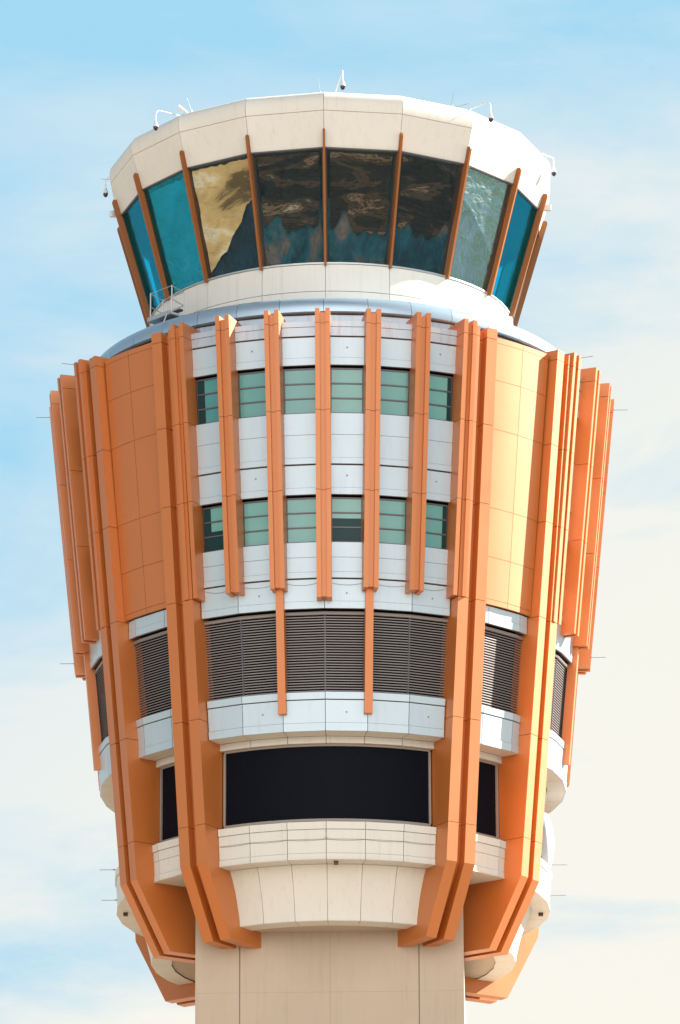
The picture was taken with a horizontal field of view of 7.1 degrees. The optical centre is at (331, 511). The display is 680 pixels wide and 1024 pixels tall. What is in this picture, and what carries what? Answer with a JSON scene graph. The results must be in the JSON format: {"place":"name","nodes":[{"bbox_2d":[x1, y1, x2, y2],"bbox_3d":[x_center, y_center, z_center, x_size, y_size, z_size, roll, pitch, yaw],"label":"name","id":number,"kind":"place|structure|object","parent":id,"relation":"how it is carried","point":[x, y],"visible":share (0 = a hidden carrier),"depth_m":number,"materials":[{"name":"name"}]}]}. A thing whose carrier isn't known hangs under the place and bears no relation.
{"place":"outdoors","nodes":[
{"label":"outdoors","id":0,"kind":"place"},
{"bbox_2d":[0,0,679,1023],"label":"sky","id":1,"kind":"structure","parent":0,"point":[593,86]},
{"label":"ground","id":2,"kind":"structure","parent":0,"visible":0},
{"bbox_2d":[49,92,613,1023],"bbox_3d":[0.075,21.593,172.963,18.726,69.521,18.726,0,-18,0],"label":"control tower","id":3,"kind":"structure","parent":2,"relation":"on","point":[331,448],"depth_m":172.51,"materials":[{"name":"beige"}]},
{"bbox_2d":[103,176,109,196],"bbox_3d":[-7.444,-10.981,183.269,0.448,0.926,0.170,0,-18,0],"label":"dome camera","id":4,"kind":"object","parent":3,"relation":"attached to","point":[105,193],"visible":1,"depth_m":183.13,"materials":[{"name":"white paint"}]},
{"bbox_2d":[147,285,183,324],"bbox_3d":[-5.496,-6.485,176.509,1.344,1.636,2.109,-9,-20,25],"label":"access landing","id":5,"kind":"object","parent":3,"relation":"attached to","point":[162,316],"visible":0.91,"depth_m":176.74,"materials":[{"name":"silver metal"}]},
{"bbox_2d":[153,110,179,130],"bbox_3d":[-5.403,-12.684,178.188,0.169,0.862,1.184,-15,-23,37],"label":"dome camera","id":6,"kind":"object","parent":3,"relation":"attached to","point":[155,126],"visible":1,"depth_m":177.74,"materials":[{"name":"white paint"}]},
{"bbox_2d":[177,105,187,112],"bbox_3d":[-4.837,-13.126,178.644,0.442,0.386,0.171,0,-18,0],"label":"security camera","id":7,"kind":"object","parent":3,"relation":"attached to","point":[181,108],"visible":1,"depth_m":178.60,"materials":[{"name":"white paint"}]},
{"bbox_2d":[196,377,218,424],"bbox_3d":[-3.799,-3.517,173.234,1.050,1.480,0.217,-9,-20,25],"label":"window","id":8,"kind":"structure","parent":3,"relation":"in","point":[206,389],"depth_m":173.29,"materials":[{"name":"teal glass"}]},
{"bbox_2d":[202,505,223,552],"bbox_3d":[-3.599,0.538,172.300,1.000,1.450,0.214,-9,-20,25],"label":"window","id":9,"kind":"structure","parent":3,"relation":"in","point":[212,516],"depth_m":172.37,"materials":[{"name":"teal glass"}]},
{"bbox_2d":[238,371,265,418],"bbox_3d":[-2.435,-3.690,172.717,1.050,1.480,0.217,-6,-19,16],"label":"window","id":10,"kind":"structure","parent":3,"relation":"in","point":[251,385],"depth_m":172.74,"materials":[{"name":"teal glass"}]},
{"bbox_2d":[243,500,268,546],"bbox_3d":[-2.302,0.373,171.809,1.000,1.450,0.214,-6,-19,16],"label":"window","id":11,"kind":"structure","parent":3,"relation":"in","point":[255,513],"depth_m":171.82,"materials":[{"name":"teal glass"}]},
{"bbox_2d":[283,368,314,414],"bbox_3d":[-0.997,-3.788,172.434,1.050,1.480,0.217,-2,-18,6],"label":"window","id":12,"kind":"structure","parent":3,"relation":"in","point":[299,384],"depth_m":172.45,"materials":[{"name":"green glass"}]},
{"bbox_2d":[286,497,315,542],"bbox_3d":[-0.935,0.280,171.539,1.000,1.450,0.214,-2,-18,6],"label":"window","id":13,"kind":"structure","parent":3,"relation":"in","point":[301,512],"depth_m":171.53,"materials":[{"name":"teal glass"}]},
{"bbox_2d":[335,70,344,92],"bbox_3d":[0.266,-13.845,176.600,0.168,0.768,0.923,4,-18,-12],"label":"dome camera","id":14,"kind":"object","parent":3,"relation":"attached to","point":[342,85],"visible":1,"depth_m":176.17,"materials":[{"name":"white paint"}]},
{"bbox_2d":[331,368,362,412],"bbox_3d":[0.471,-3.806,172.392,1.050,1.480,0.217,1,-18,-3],"label":"window","id":15,"kind":"structure","parent":3,"relation":"in","point":[346,383],"depth_m":172.41,"materials":[{"name":"green glass"}]},
{"bbox_2d":[332,497,361,541],"bbox_3d":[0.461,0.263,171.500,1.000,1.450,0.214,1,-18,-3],"label":"window","id":16,"kind":"structure","parent":3,"relation":"in","point":[346,511],"depth_m":171.48,"materials":[{"name":"green glass"}]},
{"bbox_2d":[379,498,405,544],"bbox_3d":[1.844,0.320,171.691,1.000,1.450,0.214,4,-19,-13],"label":"window","id":17,"kind":"structure","parent":3,"relation":"in","point":[392,512],"depth_m":171.69,"materials":[{"name":"teal glass"}]},
{"bbox_2d":[380,369,409,415],"bbox_3d":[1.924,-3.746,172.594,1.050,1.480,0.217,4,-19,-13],"label":"window","id":18,"kind":"structure","parent":3,"relation":"in","point":[394,399],"depth_m":172.62,"materials":[{"name":"teal glass"}]},
{"bbox_2d":[425,503,447,549],"bbox_3d":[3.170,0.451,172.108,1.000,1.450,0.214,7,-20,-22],"label":"window","id":19,"kind":"structure","parent":3,"relation":"in","point":[436,514],"depth_m":172.16,"materials":[{"name":"teal glass"}]},
{"bbox_2d":[428,374,452,421],"bbox_3d":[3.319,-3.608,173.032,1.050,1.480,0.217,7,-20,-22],"label":"window","id":20,"kind":"structure","parent":3,"relation":"in","point":[440,387],"depth_m":173.08,"materials":[{"name":"teal glass"}]},
{"bbox_2d":[468,102,492,121],"bbox_3d":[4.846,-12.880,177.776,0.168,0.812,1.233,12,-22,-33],"label":"dome camera","id":21,"kind":"object","parent":3,"relation":"attached to","point":[490,118],"visible":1,"depth_m":177.29,"materials":[{"name":"white paint"}]},
{"bbox_2d":[541,812,553,867],"bbox_3d":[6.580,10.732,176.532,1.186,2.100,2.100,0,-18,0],"label":"antenna dish","id":22,"kind":"object","parent":3,"relation":"on","point":[547,850],"visible":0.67,"depth_m":175.68,"materials":[{"name":"white metal"}]},
{"bbox_2d":[543,153,555,175],"bbox_3d":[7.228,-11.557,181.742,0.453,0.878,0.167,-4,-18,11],"label":"dome camera","id":23,"kind":"object","parent":3,"relation":"attached to","point":[553,172],"visible":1,"depth_m":181.59,"materials":[{"name":"white paint"}]}
]}

